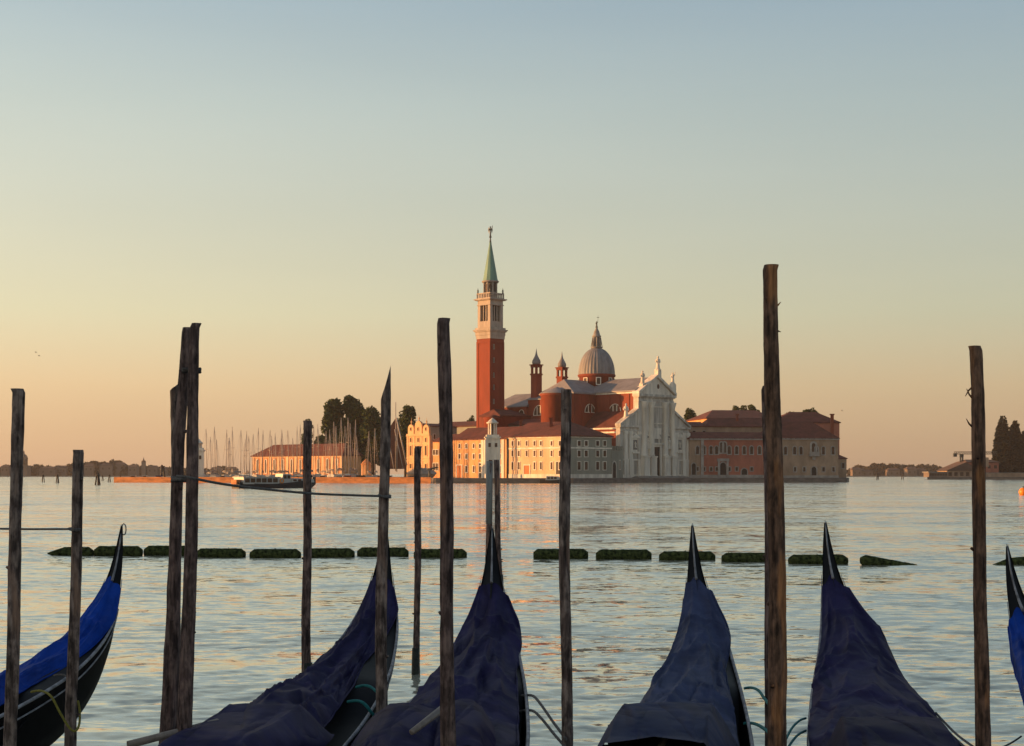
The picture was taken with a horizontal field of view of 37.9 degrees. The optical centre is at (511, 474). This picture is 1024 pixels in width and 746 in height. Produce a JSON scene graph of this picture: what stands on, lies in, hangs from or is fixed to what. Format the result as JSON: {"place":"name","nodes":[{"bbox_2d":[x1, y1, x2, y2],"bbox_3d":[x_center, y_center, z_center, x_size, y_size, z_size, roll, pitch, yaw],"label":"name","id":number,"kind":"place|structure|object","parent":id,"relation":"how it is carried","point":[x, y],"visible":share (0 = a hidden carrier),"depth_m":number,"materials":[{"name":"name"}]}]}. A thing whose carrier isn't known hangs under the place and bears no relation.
{"place":"outdoors","nodes":[
{"label":"outdoors","id":0,"kind":"place"},
{"bbox_2d":[0,476,170,476],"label":"shore ground","id":1,"kind":"structure","parent":0,"point":[83,476],"depth_m":1500.00,"materials":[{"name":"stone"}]},
{"bbox_2d":[1,465,10,475],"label":"house","id":2,"kind":"structure","parent":1,"relation":"on","point":[5,470],"depth_m":1540.24,"materials":[{"name":"paint"}]},
{"bbox_2d":[23,451,30,475],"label":"domed church","id":3,"kind":"structure","parent":1,"relation":"on","point":[26,469],"depth_m":1527.52,"materials":[{"name":"paint"}]},
{"bbox_2d":[39,467,56,475],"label":"house","id":4,"kind":"structure","parent":1,"relation":"on","point":[48,471],"depth_m":1546.38,"materials":[{"name":"paint"}]},
{"bbox_2d":[55,465,68,475],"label":"house","id":5,"kind":"structure","parent":1,"relation":"on","point":[63,469],"depth_m":1552.29,"materials":[{"name":"paint"}]},
{"bbox_2d":[84,463,94,475],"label":"house","id":6,"kind":"structure","parent":1,"relation":"on","point":[89,468],"depth_m":1540.27,"materials":[{"name":"paint"}]},
{"bbox_2d":[99,463,113,475],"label":"house","id":7,"kind":"structure","parent":1,"relation":"on","point":[106,469],"depth_m":1546.29,"materials":[{"name":"paint"}]},
{"bbox_2d":[0,458,239,475],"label":"shoreline trees","id":8,"kind":"object","parent":1,"relation":"on","point":[36,467],"visible":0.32,"depth_m":1559.12,"materials":[{"name":"plant"}]},
{"bbox_2d":[114,462,126,475],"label":"house","id":9,"kind":"structure","parent":1,"relation":"on","point":[118,465],"depth_m":1552.23,"materials":[{"name":"paint"}]},
{"bbox_2d":[128,465,138,475],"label":"house","id":10,"kind":"structure","parent":1,"relation":"on","point":[133,469],"depth_m":1540.27,"materials":[{"name":"paint"}]},
{"bbox_2d":[147,465,159,475],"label":"house","id":11,"kind":"structure","parent":1,"relation":"on","point":[152,470],"depth_m":1546.23,"materials":[{"name":"paint"}]},
{"bbox_2d":[0,474,1023,745],"bbox_3d":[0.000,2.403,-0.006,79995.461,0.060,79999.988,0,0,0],"label":"water","id":12,"kind":"structure","parent":0,"point":[626,614],"depth_m":33.25,"materials":[{"name":"blue liquid"}]},
{"bbox_2d":[3,388,24,745],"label":"mooring pole","id":13,"kind":"object","parent":12,"relation":"in","point":[13,567],"visible":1,"depth_m":9.97,"materials":[{"name":"brown wood"}]},
{"bbox_2d":[0,523,126,745],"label":"gondola","id":14,"kind":"object","parent":12,"relation":"on","point":[40,721],"visible":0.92,"depth_m":12.84,"materials":[{"name":"black paint"}]},
{"bbox_2d":[47,546,93,555],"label":"barrier float","id":15,"kind":"object","parent":12,"relation":"on","point":[66,551],"visible":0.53,"depth_m":44.06,"materials":[{"name":"plant"}]},
{"bbox_2d":[64,450,83,745],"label":"mooring pole","id":16,"kind":"object","parent":12,"relation":"in","point":[71,714],"visible":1,"depth_m":11.17,"materials":[{"name":"brown wood"}]},
{"bbox_2d":[0,527,80,531],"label":"mooring rope","id":17,"kind":"object","parent":16,"relation":"attached to","point":[73,529],"visible":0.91,"depth_m":11.21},
{"bbox_2d":[30,689,80,731],"bbox_3d":[-3.441,1.765,11.189,0.474,0.286,0.276,0,0,8],"label":"mooring rope","id":18,"kind":"object","parent":16,"relation":"attached to","point":[59,711],"visible":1,"depth_m":11.09,"materials":[{"name":"fabric"}]},
{"bbox_2d":[94,546,142,555],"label":"barrier float","id":19,"kind":"object","parent":12,"relation":"on","point":[110,550],"visible":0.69,"depth_m":43.84,"materials":[{"name":"plant"}]},
{"bbox_2d":[143,545,184,555],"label":"barrier float","id":20,"kind":"object","parent":12,"relation":"on","point":[157,550],"visible":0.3,"depth_m":44.02,"materials":[{"name":"plant"}]},
{"bbox_2d":[158,327,189,744],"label":"mooring pole","id":21,"kind":"object","parent":12,"relation":"in","point":[169,687],"visible":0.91,"depth_m":9.97,"materials":[{"name":"brown wood"}]},
{"bbox_2d":[170,384,181,728],"bbox_3d":[-2.310,1.487,10.150,0.138,4.226,0.126,0,0,0],"label":"mooring pole","id":22,"kind":"object","parent":12,"relation":"in","point":[173,395],"visible":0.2,"depth_m":10.12,"materials":[{"name":"brown wood"}]},
{"bbox_2d":[177,323,201,731],"bbox_3d":[-2.167,1.304,9.800,0.257,4.592,0.159,0,0,0],"label":"mooring pole","id":23,"kind":"object","parent":12,"relation":"in","point":[186,679],"visible":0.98,"depth_m":9.77,"materials":[{"name":"brown wood"}]},
{"bbox_2d":[198,547,245,557],"bbox_3d":[-8.436,2.317,43.261,1.422,0.416,0.428,0,0,0],"label":"barrier float","id":24,"kind":"object","parent":12,"relation":"on","point":[228,552],"visible":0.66,"depth_m":43.08,"materials":[{"name":"plant"}]},
{"bbox_2d":[114,477,430,482],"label":"marina mole","id":25,"kind":"object","parent":12,"relation":"in","point":[318,479],"visible":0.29,"depth_m":416.76,"materials":[{"name":"stone"}]},
{"bbox_2d":[198,439,205,476],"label":"harbour light","id":26,"kind":"object","parent":25,"relation":"on","point":[201,463],"visible":0.37,"depth_m":438.60,"materials":[{"name":"stone"}]},
{"bbox_2d":[231,474,315,487],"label":"water bus","id":27,"kind":"object","parent":12,"relation":"on","point":[282,481],"visible":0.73,"depth_m":259.69,"materials":[{"name":"paint"}]},
{"bbox_2d":[249,548,300,557],"bbox_3d":[-6.797,2.318,42.893,1.460,0.413,0.421,0,0,0],"label":"barrier float","id":28,"kind":"object","parent":12,"relation":"on","point":[275,553],"visible":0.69,"depth_m":42.72,"materials":[{"name":"plant"}]},
{"bbox_2d":[158,538,398,745],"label":"gondola","id":29,"kind":"object","parent":12,"relation":"on","point":[309,706],"visible":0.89,"depth_m":11.58,"materials":[{"name":"fabric"}]},
{"bbox_2d":[127,719,218,745],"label":"oar","id":30,"kind":"object","parent":29,"relation":"on","point":[151,738],"visible":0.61,"depth_m":9.68,"materials":[{"name":"wood"}]},
{"bbox_2d":[301,420,312,671],"bbox_3d":[-2.264,1.503,16.500,0.132,4.193,0.126,0,0,0],"label":"mooring pole","id":31,"kind":"object","parent":12,"relation":"in","point":[307,570],"visible":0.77,"depth_m":16.46,"materials":[{"name":"brown wood"}]},
{"bbox_2d":[312,547,354,557],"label":"barrier float","id":32,"kind":"object","parent":12,"relation":"on","point":[335,552],"visible":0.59,"depth_m":43.08,"materials":[{"name":"plant"}]},
{"bbox_2d":[335,421,346,476],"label":"sailboat","id":33,"kind":"object","parent":12,"relation":"on","point":[338,469],"visible":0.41,"depth_m":447.20,"materials":[{"name":"white paint"}]},
{"bbox_2d":[342,421,354,476],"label":"sailboat","id":34,"kind":"object","parent":12,"relation":"on","point":[351,469],"visible":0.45,"depth_m":441.15,"materials":[{"name":"white paint"}]},
{"bbox_2d":[375,366,390,712],"bbox_3d":[-1.013,1.371,11.600,0.146,4.459,0.122,0,0,0],"label":"mooring pole","id":35,"kind":"object","parent":12,"relation":"in","point":[381,656],"visible":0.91,"depth_m":11.57,"materials":[{"name":"brown wood"}]},
{"bbox_2d":[176,475,390,498],"bbox_3d":[-1.539,0.095,10.678,0.169,0.185,2.360,0,0,31],"label":"mooring rope","id":36,"kind":"object","parent":35,"relation":"attached to","point":[275,490],"visible":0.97,"depth_m":10.51,"materials":[{"name":"fabric"}]},
{"bbox_2d":[347,699,374,715],"bbox_3d":[-1.088,1.838,11.500,0.322,0.228,0.203,0,0,-33],"label":"mooring rope","id":37,"kind":"object","parent":35,"relation":"attached to","point":[370,711],"visible":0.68,"depth_m":11.41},
{"bbox_2d":[357,547,408,556],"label":"barrier float","id":38,"kind":"object","parent":12,"relation":"on","point":[372,551],"visible":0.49,"depth_m":43.46,"materials":[{"name":"plant"}]},
{"bbox_2d":[390,402,413,476],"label":"sailboat","id":39,"kind":"object","parent":12,"relation":"on","point":[397,460],"visible":0.41,"depth_m":430.44,"materials":[{"name":"fabric"}]},
{"bbox_2d":[411,446,421,674],"bbox_3d":[-1.149,1.632,17.900,0.147,3.937,0.099,0,0,0],"label":"mooring pole","id":40,"kind":"object","parent":12,"relation":"in","point":[415,670],"visible":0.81,"depth_m":17.86,"materials":[{"name":"brown wood"}]},
{"bbox_2d":[414,548,466,557],"bbox_3d":[-2.067,2.318,43.075,1.528,0.427,0.424,0,0,0],"label":"barrier float","id":41,"kind":"object","parent":12,"relation":"on","point":[435,553],"visible":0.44,"depth_m":42.90,"materials":[{"name":"plant"}]},
{"bbox_2d":[437,318,455,745],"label":"mooring pole","id":42,"kind":"object","parent":12,"relation":"in","point":[447,713],"visible":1,"depth_m":8.87,"materials":[{"name":"brown wood"}]},
{"bbox_2d":[409,528,529,745],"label":"gondola","id":43,"kind":"object","parent":12,"relation":"on","point":[489,676],"visible":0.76,"depth_m":12.75,"materials":[{"name":"fabric"}]},
{"bbox_2d":[351,702,439,745],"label":"seat cover","id":44,"kind":"object","parent":43,"relation":"on","point":[391,724],"visible":0.77,"depth_m":9.87,"materials":[{"name":"fabric"}]},
{"bbox_2d":[409,706,439,734],"bbox_3d":[-0.534,1.556,9.477,0.050,0.156,0.330,0,0,38],"label":"oar","id":45,"kind":"object","parent":43,"relation":"on","point":[428,719],"visible":0.79,"depth_m":9.44,"materials":[{"name":"wood"}]},
{"bbox_2d":[433,699,495,745],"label":"seat cover","id":46,"kind":"object","parent":43,"relation":"on","point":[474,726],"visible":0.69,"depth_m":9.96,"materials":[{"name":"fabric"}]},
{"bbox_2d":[485,461,492,560],"bbox_3d":[-0.480,1.663,30.999,0.164,3.874,0.149,0,0,0],"label":"mooring pole","id":47,"kind":"object","parent":12,"relation":"in","point":[489,480],"visible":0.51,"depth_m":30.95,"materials":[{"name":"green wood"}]},
{"bbox_2d":[494,460,503,589],"bbox_3d":[-0.264,1.649,31.000,0.223,3.903,0.164,0,0,0],"label":"mooring pole","id":48,"kind":"object","parent":12,"relation":"in","point":[497,506],"visible":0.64,"depth_m":30.95,"materials":[{"name":"brown wood"}]},
{"bbox_2d":[540,476,559,482],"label":"water taxi","id":49,"kind":"object","parent":12,"relation":"on","point":[552,479],"visible":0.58,"depth_m":397.11,"materials":[{"name":"white paint"}]},
{"bbox_2d":[533,549,587,558],"bbox_3d":[1.387,2.304,42.532,1.560,0.391,0.420,0,0,0],"label":"barrier float","id":50,"kind":"object","parent":12,"relation":"on","point":[554,553],"visible":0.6,"depth_m":42.35,"materials":[{"name":"plant"}]},
{"bbox_2d":[559,389,572,745],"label":"mooring pole","id":51,"kind":"object","parent":12,"relation":"in","point":[564,588],"visible":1,"depth_m":10.77,"materials":[{"name":"brown wood"}]},
{"bbox_2d":[519,709,565,745],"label":"mooring rope","id":52,"kind":"object","parent":51,"relation":"attached to","point":[546,725],"visible":0.93,"depth_m":11.21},
{"bbox_2d":[520,694,566,740],"bbox_3d":[0.249,1.836,11.465,0.057,0.152,1.517,0,0,-12],"label":"mooring rope","id":53,"kind":"object","parent":51,"relation":"attached to","point":[546,712],"visible":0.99,"depth_m":11.43,"materials":[{"name":"fabric"}]},
{"bbox_2d":[596,549,651,559],"bbox_3d":[3.153,2.301,42.175,1.566,0.389,0.416,0,0,0],"label":"barrier float","id":54,"kind":"object","parent":12,"relation":"on","point":[625,554],"visible":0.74,"depth_m":42.00,"materials":[{"name":"plant"}]},
{"bbox_2d":[598,523,753,745],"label":"gondola","id":55,"kind":"object","parent":12,"relation":"on","point":[694,695],"visible":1,"depth_m":11.77,"materials":[{"name":"fabric"}]},
{"bbox_2d":[659,550,715,560],"bbox_3d":[4.884,2.312,41.655,1.557,0.407,0.415,0,0,0],"label":"barrier float","id":56,"kind":"object","parent":12,"relation":"on","point":[680,555],"visible":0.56,"depth_m":41.48,"materials":[{"name":"plant"}]},
{"bbox_2d":[721,552,764,561],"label":"barrier float","id":57,"kind":"object","parent":12,"relation":"on","point":[742,557],"visible":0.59,"depth_m":40.80,"materials":[{"name":"plant"}]},
{"bbox_2d":[761,386,768,745],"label":"mooring pole","id":58,"kind":"object","parent":12,"relation":"in","point":[766,644],"visible":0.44,"depth_m":10.28,"materials":[{"name":"brown wood"}]},
{"bbox_2d":[744,686,767,704],"bbox_3d":[1.794,1.608,10.863,0.066,0.302,2.745,0,0,6],"label":"mooring rope","id":59,"kind":"object","parent":58,"relation":"attached to","point":[759,692],"visible":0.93,"depth_m":10.78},
{"bbox_2d":[763,264,786,745],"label":"mooring pole","id":60,"kind":"object","parent":12,"relation":"in","point":[777,678],"visible":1,"depth_m":9.16,"materials":[{"name":"brown wood"}]},
{"bbox_2d":[788,554,847,563],"bbox_3d":[8.200,2.310,40.000,1.581,0.388,0.391,0,0,0],"label":"barrier float","id":61,"kind":"object","parent":12,"relation":"on","point":[811,559],"visible":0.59,"depth_m":39.83,"materials":[{"name":"plant"}]},
{"bbox_2d":[807,521,960,745],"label":"gondola","id":62,"kind":"object","parent":12,"relation":"on","point":[864,692],"visible":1,"depth_m":11.87,"materials":[{"name":"fabric"}]},
{"bbox_2d":[860,555,916,564],"bbox_3d":[10.033,2.428,39.531,1.619,0.598,0.392,0,0,0],"label":"barrier float","id":63,"kind":"object","parent":12,"relation":"on","point":[868,560],"visible":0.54,"depth_m":39.39,"materials":[{"name":"plant"}]},
{"bbox_2d":[965,345,990,745],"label":"mooring pole","id":64,"kind":"object","parent":12,"relation":"in","point":[981,649],"visible":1,"depth_m":9.76,"materials":[{"name":"brown wood"}]},
{"bbox_2d":[935,712,973,745],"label":"mooring rope","id":65,"kind":"object","parent":64,"relation":"attached to","point":[953,731],"visible":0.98,"depth_m":10.78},
{"bbox_2d":[992,557,1023,564],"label":"barrier float","id":66,"kind":"object","parent":12,"relation":"on","point":[1018,560],"visible":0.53,"depth_m":39.71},
{"bbox_2d":[1006,544,1023,704],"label":"gondola","id":67,"kind":"object","parent":12,"relation":"on","point":[1015,604],"visible":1,"depth_m":13.07,"materials":[{"name":"fabric"}]},
{"bbox_2d":[0,0,1023,473],"label":"sky","id":68,"kind":"structure","parent":0,"point":[312,185],"materials":[{"name":"blue"}]},
{"bbox_2d":[431,478,848,482],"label":"island quay","id":69,"kind":"structure","parent":0,"point":[576,480],"depth_m":429.06,"materials":[{"name":"stone"}]},
{"bbox_2d":[250,443,363,475],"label":"marina warehouse","id":70,"kind":"structure","parent":69,"relation":"on","point":[332,447],"depth_m":555.04,"materials":[{"name":"paint"}]},
{"bbox_2d":[314,398,351,445],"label":"poplar tree","id":71,"kind":"object","parent":69,"relation":"on","point":[333,412],"visible":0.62,"depth_m":562.96,"materials":[{"name":"green plant"}]},
{"bbox_2d":[341,395,369,462],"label":"poplar tree","id":72,"kind":"object","parent":69,"relation":"on","point":[352,408],"visible":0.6,"depth_m":564.20,"materials":[{"name":"green plant"}]},
{"bbox_2d":[361,459,371,474],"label":"orange hut","id":73,"kind":"object","parent":69,"relation":"on","point":[366,462],"visible":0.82,"depth_m":468.92,"materials":[{"name":"paint"}]},
{"bbox_2d":[359,405,380,474],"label":"poplar tree","id":74,"kind":"object","parent":69,"relation":"on","point":[371,423],"visible":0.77,"depth_m":558.29,"materials":[{"name":"green plant"}]},
{"bbox_2d":[396,404,415,476],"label":"poplar tree","id":75,"kind":"object","parent":69,"relation":"on","point":[407,414],"visible":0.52,"depth_m":518.58,"materials":[{"name":"green plant"}]},
{"bbox_2d":[407,468,436,477],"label":"covered boat","id":76,"kind":"object","parent":69,"relation":"on","point":[424,472],"visible":0.56,"depth_m":434.80,"materials":[{"name":"fabric"}]},
{"bbox_2d":[406,417,456,471],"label":"building","id":77,"kind":"structure","parent":69,"relation":"on","point":[423,435],"depth_m":468.67,"materials":[{"name":"paint"}]},
{"bbox_2d":[431,434,457,477],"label":"house","id":78,"kind":"structure","parent":69,"relation":"on","point":[436,444],"depth_m":454.45,"materials":[{"name":"paint"}]},
{"bbox_2d":[453,426,521,477],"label":"convent wing","id":79,"kind":"structure","parent":69,"relation":"on","point":[468,452],"depth_m":442.93,"materials":[{"name":"paint"}]},
{"bbox_2d":[456,464,462,477],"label":"door","id":80,"kind":"structure","parent":79,"relation":"in","point":[459,467],"depth_m":446.54,"materials":[{"name":"wood"}]},
{"bbox_2d":[438,419,540,433],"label":"convent range","id":81,"kind":"structure","parent":69,"relation":"on","point":[462,426],"depth_m":483.68,"materials":[{"name":"tile"}]},
{"bbox_2d":[473,226,507,427],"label":"bell tower","id":82,"kind":"structure","parent":69,"relation":"on","point":[490,331],"depth_m":477.63,"materials":[{"name":"brick"}]},
{"bbox_2d":[484,418,500,477],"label":"harbour light","id":83,"kind":"object","parent":69,"relation":"on","point":[492,445],"visible":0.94,"depth_m":409.25,"materials":[{"name":"stone"}]},
{"bbox_2d":[483,415,503,426],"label":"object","id":84,"kind":"structure","parent":69,"relation":"on","point":[499,419],"depth_m":463.96,"materials":[{"name":"brick"}]},
{"bbox_2d":[478,409,530,427],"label":"tower side block","id":85,"kind":"structure","parent":69,"relation":"on","point":[510,416],"depth_m":472.57,"materials":[{"name":"tile"}]},
{"bbox_2d":[505,418,613,477],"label":"convent building","id":86,"kind":"structure","parent":69,"relation":"on","point":[532,450],"depth_m":423.87,"materials":[{"name":"beige paint"}]},
{"bbox_2d":[504,317,691,477],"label":"church","id":87,"kind":"structure","parent":69,"relation":"on","point":[644,423],"depth_m":453.06,"materials":[{"name":"stone"}]},
{"bbox_2d":[612,446,622,477],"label":"gatehouse","id":88,"kind":"object","parent":69,"relation":"on","point":[617,461],"visible":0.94,"depth_m":433.05,"materials":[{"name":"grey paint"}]},
{"bbox_2d":[684,408,696,419],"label":"bushy tree","id":89,"kind":"object","parent":69,"relation":"on","point":[690,414],"visible":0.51,"depth_m":559.22,"materials":[{"name":"green plant"}]},
{"bbox_2d":[688,414,761,431],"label":"convent range","id":90,"kind":"structure","parent":69,"relation":"on","point":[736,424],"depth_m":487.00,"materials":[{"name":"red tile"}]},
{"bbox_2d":[687,432,763,477],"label":"red convent range","id":91,"kind":"structure","parent":69,"relation":"on","point":[725,454],"depth_m":463.78,"materials":[{"name":"brick"}]},
{"bbox_2d":[782,422,839,477],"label":"tan convent block","id":92,"kind":"structure","parent":69,"relation":"on","point":[810,449],"depth_m":467.37,"materials":[{"name":"paint"}]},
{"bbox_2d":[809,441,819,459],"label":"balcony window","id":93,"kind":"structure","parent":92,"relation":"in","point":[813,454],"depth_m":467.05,"materials":[{"name":"stone"}]},
{"bbox_2d":[838,454,847,477],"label":"corner building","id":94,"kind":"structure","parent":69,"relation":"on","point":[842,466],"depth_m":470.90,"materials":[{"name":"beige brick"}]},
{"bbox_2d":[686,410,761,422],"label":"hip roof building","id":95,"kind":"structure","parent":0,"point":[701,418],"depth_m":513.36,"materials":[{"name":"tile"}]},
{"bbox_2d":[781,412,840,453],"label":"gable house","id":96,"kind":"structure","parent":0,"point":[830,424],"depth_m":495.12,"materials":[{"name":"tile"}]},
{"bbox_2d":[847,476,923,476],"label":"distant shore ground","id":97,"kind":"structure","parent":0,"point":[885,476],"depth_m":1500.00,"materials":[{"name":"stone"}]},
{"bbox_2d":[849,467,861,475],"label":"house","id":98,"kind":"structure","parent":97,"relation":"on","point":[855,471],"depth_m":1540.33,"materials":[{"name":"paint"}]},
{"bbox_2d":[886,468,899,475],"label":"house","id":99,"kind":"structure","parent":97,"relation":"on","point":[892,471],"depth_m":1552.38,"materials":[{"name":"paint"}]},
{"bbox_2d":[847,462,942,475],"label":"distant trees","id":100,"kind":"object","parent":97,"relation":"on","point":[880,469],"visible":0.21,"depth_m":1572.98,"materials":[{"name":"plant"}]},
{"bbox_2d":[904,467,916,475],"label":"house","id":101,"kind":"structure","parent":97,"relation":"on","point":[910,471],"depth_m":1540.34,"materials":[{"name":"paint"}]},
{"bbox_2d":[927,477,1023,479],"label":"island ground","id":102,"kind":"structure","parent":0,"point":[970,478],"depth_m":690.00,"materials":[{"name":"stone"}]},
{"bbox_2d":[922,472,948,476],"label":"quay pavilion","id":103,"kind":"structure","parent":102,"relation":"on","point":[935,474],"depth_m":703.21,"materials":[{"name":"paint"}]},
{"bbox_2d":[936,462,971,476],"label":"boatyard shed","id":104,"kind":"structure","parent":102,"relation":"on","point":[959,469],"depth_m":705.19,"materials":[{"name":"beige brick"}]},
{"bbox_2d":[953,451,996,461],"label":"boatyard crane","id":105,"kind":"object","parent":102,"relation":"on","point":[960,455],"visible":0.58,"depth_m":724.82,"materials":[{"name":"grey metal"}]},
{"bbox_2d":[958,457,999,472],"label":"boatyard house","id":106,"kind":"structure","parent":102,"relation":"on","point":[992,466],"depth_m":719.62,"materials":[{"name":"red paint"}]},
{"bbox_2d":[991,416,1014,472],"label":"cypress tree","id":107,"kind":"object","parent":102,"relation":"on","point":[1004,455],"visible":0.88,"depth_m":732.15,"materials":[{"name":"green plant"}]},
{"bbox_2d":[986,473,1023,476],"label":"garden wall","id":108,"kind":"structure","parent":102,"relation":"on","point":[1004,474],"depth_m":712.47,"materials":[{"name":"beige brick"}]},
{"bbox_2d":[1009,420,1023,472],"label":"cypress tree","id":109,"kind":"object","parent":102,"relation":"on","point":[1017,441],"visible":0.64,"depth_m":737.09,"materials":[{"name":"green plant"}]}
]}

